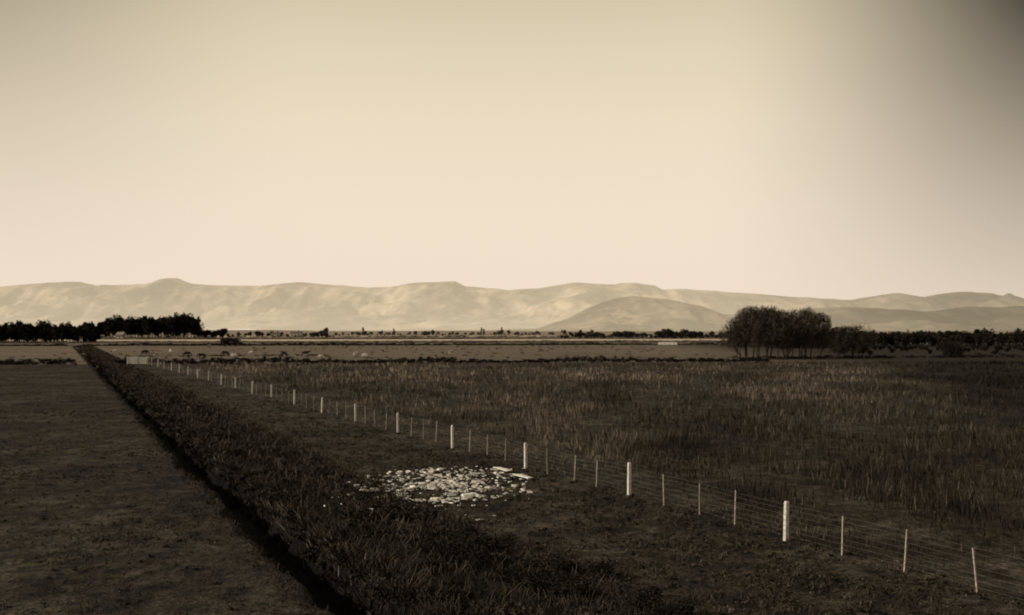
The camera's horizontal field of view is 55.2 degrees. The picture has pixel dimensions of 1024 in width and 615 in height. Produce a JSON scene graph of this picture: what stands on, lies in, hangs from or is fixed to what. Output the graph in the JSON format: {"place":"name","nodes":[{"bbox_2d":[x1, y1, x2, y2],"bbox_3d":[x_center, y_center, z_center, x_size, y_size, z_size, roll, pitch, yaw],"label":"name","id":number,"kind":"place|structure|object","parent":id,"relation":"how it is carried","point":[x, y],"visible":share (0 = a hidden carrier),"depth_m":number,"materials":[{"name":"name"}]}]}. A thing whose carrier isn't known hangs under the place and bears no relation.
{"place":"outdoors","nodes":[
{"label":"outdoors","id":0,"kind":"place"},
{"bbox_2d":[0,330,1023,614],"bbox_3d":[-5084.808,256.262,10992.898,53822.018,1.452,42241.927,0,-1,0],"label":"ground","id":1,"kind":"structure","parent":0,"point":[168,588],"depth_m":40.46,"materials":[{"name":"plant"}]},
{"bbox_2d":[0,320,100,342],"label":"shelterbelt trees","id":2,"kind":"object","parent":1,"relation":"on","point":[41,331],"visible":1,"depth_m":464.36,"materials":[{"name":"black plant"}]},
{"bbox_2d":[116,331,125,337],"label":"farmhouse","id":3,"kind":"object","parent":1,"relation":"on","point":[122,334],"visible":0.86,"depth_m":740.11,"materials":[{"name":"white paint"}]},
{"bbox_2d":[127,356,147,364],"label":"field gate","id":4,"kind":"structure","parent":1,"relation":"on","point":[137,360],"depth_m":175.79,"materials":[{"name":"white paint"}]},
{"bbox_2d":[77,312,227,337],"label":"pine plantation","id":5,"kind":"object","parent":1,"relation":"on","point":[183,324],"visible":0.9,"depth_m":768.65,"materials":[{"name":"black plant"}]},
{"bbox_2d":[219,338,242,345],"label":"shrub","id":6,"kind":"object","parent":1,"relation":"on","point":[232,341],"visible":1,"depth_m":377.22,"materials":[{"name":"green plant"}]},
{"bbox_2d":[272,331,280,336],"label":"farmhouse","id":7,"kind":"object","parent":1,"relation":"on","point":[277,333],"visible":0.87,"depth_m":853.36,"materials":[{"name":"white paint"}]},
{"bbox_2d":[226,327,328,337],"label":"farmstead trees","id":8,"kind":"object","parent":1,"relation":"on","point":[324,332],"visible":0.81,"depth_m":877.16,"materials":[{"name":"green plant"}]},
{"bbox_2d":[290,330,302,335],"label":"farmhouse","id":9,"kind":"object","parent":1,"relation":"on","point":[295,333],"visible":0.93,"depth_m":848.01,"materials":[{"name":"white paint"}]},
{"bbox_2d":[0,339,723,341],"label":"hedgerow","id":10,"kind":"object","parent":1,"relation":"on","point":[328,341],"visible":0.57,"depth_m":520.88,"materials":[{"name":"green plant"}]},
{"bbox_2d":[0,342,727,345],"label":"hedgerow","id":11,"kind":"object","parent":1,"relation":"on","point":[270,344],"visible":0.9,"depth_m":393.78,"materials":[{"name":"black plant"}]},
{"bbox_2d":[10,345,731,360],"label":"tussocks","id":12,"kind":"object","parent":1,"relation":"on","point":[359,353],"visible":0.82,"depth_m":245.87,"materials":[{"name":"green plant"}]},
{"bbox_2d":[0,354,770,364],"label":"hedgerow","id":13,"kind":"object","parent":1,"relation":"on","point":[263,360],"visible":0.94,"depth_m":183.69,"materials":[{"name":"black plant"}]},
{"bbox_2d":[73,345,707,614],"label":"bank scrub","id":14,"kind":"object","parent":1,"relation":"on","point":[223,454],"visible":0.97,"depth_m":30.22,"materials":[{"name":"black plant"}]},
{"bbox_2d":[100,337,727,338],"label":"hedgerow","id":15,"kind":"object","parent":1,"relation":"on","point":[434,338],"visible":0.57,"depth_m":665.05,"materials":[{"name":"green plant"}]},
{"bbox_2d":[102,335,728,336],"bbox_3d":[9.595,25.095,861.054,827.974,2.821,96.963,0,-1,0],"label":"hedgerow","id":16,"kind":"object","parent":1,"relation":"on","point":[376,336],"visible":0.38,"depth_m":847.09,"materials":[{"name":"green plant"}]},
{"bbox_2d":[324,465,532,520],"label":"scattered white stones","id":17,"kind":"object","parent":1,"relation":"on","point":[451,482],"visible":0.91,"depth_m":39.42,"materials":[{"name":"white stone"}]},
{"bbox_2d":[512,474,532,478],"bbox_3d":[0.471,7.174,41.757,0.300,0.040,1.389,1,-1,-29],"label":"white board","id":18,"kind":"object","parent":17,"relation":"on","point":[525,476],"visible":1,"depth_m":41.55,"materials":[{"name":"paint"}]},
{"bbox_2d":[362,327,502,334],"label":"poplar row","id":19,"kind":"object","parent":1,"relation":"on","point":[480,332],"visible":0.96,"depth_m":1101.00,"materials":[{"name":"green plant"}]},
{"bbox_2d":[334,329,593,335],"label":"distant tree row","id":20,"kind":"object","parent":1,"relation":"on","point":[498,332],"visible":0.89,"depth_m":1142.00,"materials":[{"name":"green plant"}]},
{"bbox_2d":[261,341,725,342],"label":"hedgerow","id":21,"kind":"object","parent":1,"relation":"on","point":[511,342],"visible":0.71,"depth_m":469.05,"materials":[{"name":"green plant"}]},
{"bbox_2d":[493,467,511,470],"bbox_3d":[-0.403,7.200,43.756,0.343,0.040,1.365,1,-1,-27],"label":"white board","id":22,"kind":"object","parent":1,"relation":"on","point":[503,469],"visible":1,"depth_m":43.59,"materials":[{"name":"paint"}]},
{"bbox_2d":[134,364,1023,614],"bbox_3d":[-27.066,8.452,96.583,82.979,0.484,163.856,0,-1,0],"label":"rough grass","id":23,"kind":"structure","parent":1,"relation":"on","point":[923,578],"depth_m":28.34,"materials":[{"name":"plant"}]},
{"bbox_2d":[148,358,1023,599],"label":"wire fence","id":24,"kind":"object","parent":23,"relation":"on","point":[785,529],"visible":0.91,"depth_m":35.70,"materials":[{"name":"white paint"}]},
{"bbox_2d":[560,328,728,338],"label":"hedge trees","id":25,"kind":"object","parent":1,"relation":"on","point":[668,333],"visible":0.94,"depth_m":725.75,"materials":[{"name":"green plant"}]},
{"bbox_2d":[658,342,676,344],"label":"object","id":26,"kind":"object","parent":1,"relation":"on","point":[667,343],"visible":1,"depth_m":393.62,"materials":[{"name":"paint"}]},
{"bbox_2d":[718,303,805,359],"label":"willow tree","id":27,"kind":"object","parent":1,"relation":"on","point":[754,328],"visible":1,"depth_m":207.01,"materials":[{"name":"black plant"}]},
{"bbox_2d":[773,307,841,358],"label":"willow tree","id":28,"kind":"object","parent":1,"relation":"on","point":[811,338],"visible":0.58,"depth_m":209.81,"materials":[{"name":"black plant"}]},
{"bbox_2d":[829,322,880,355],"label":"willow tree","id":29,"kind":"object","parent":1,"relation":"on","point":[847,340],"visible":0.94,"depth_m":234.17,"materials":[{"name":"green plant"}]},
{"bbox_2d":[729,352,1021,358],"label":"hedgerow","id":30,"kind":"object","parent":1,"relation":"on","point":[979,354],"visible":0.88,"depth_m":219.48,"materials":[{"name":"green plant"}]},
{"bbox_2d":[815,327,1023,346],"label":"shelterbelt trees","id":31,"kind":"object","parent":1,"relation":"on","point":[984,336],"visible":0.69,"depth_m":372.95,"materials":[{"name":"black plant"}]},
{"bbox_2d":[842,342,1023,354],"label":"scrub thicket","id":32,"kind":"object","parent":1,"relation":"on","point":[977,347],"visible":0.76,"depth_m":298.06,"materials":[{"name":"green plant"}]},
{"bbox_2d":[939,338,966,356],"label":"bush","id":33,"kind":"object","parent":1,"relation":"on","point":[950,348],"visible":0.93,"depth_m":224.38,"materials":[{"name":"green plant"}]},
{"bbox_2d":[0,278,1023,330],"bbox_3d":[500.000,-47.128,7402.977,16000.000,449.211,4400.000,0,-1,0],"label":"mountain range","id":34,"kind":"structure","parent":0,"point":[440,306],"depth_m":7452.49,"materials":[{"name":"beige stone"}]},
{"bbox_2d":[0,0,1023,329],"label":"sky","id":35,"kind":"structure","parent":0,"point":[821,149],"materials":[{"name":"beige"}]},
{"bbox_2d":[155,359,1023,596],"bbox_3d":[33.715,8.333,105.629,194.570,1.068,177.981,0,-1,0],"label":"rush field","id":36,"kind":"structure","parent":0,"point":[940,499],"depth_m":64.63,"materials":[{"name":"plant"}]},
{"bbox_2d":[473,296,1023,330],"bbox_3d":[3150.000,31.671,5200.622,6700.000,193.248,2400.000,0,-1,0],"label":"foothills","id":37,"kind":"structure","parent":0,"point":[633,313],"depth_m":4882.55,"materials":[{"name":"beige stone"}]}
]}

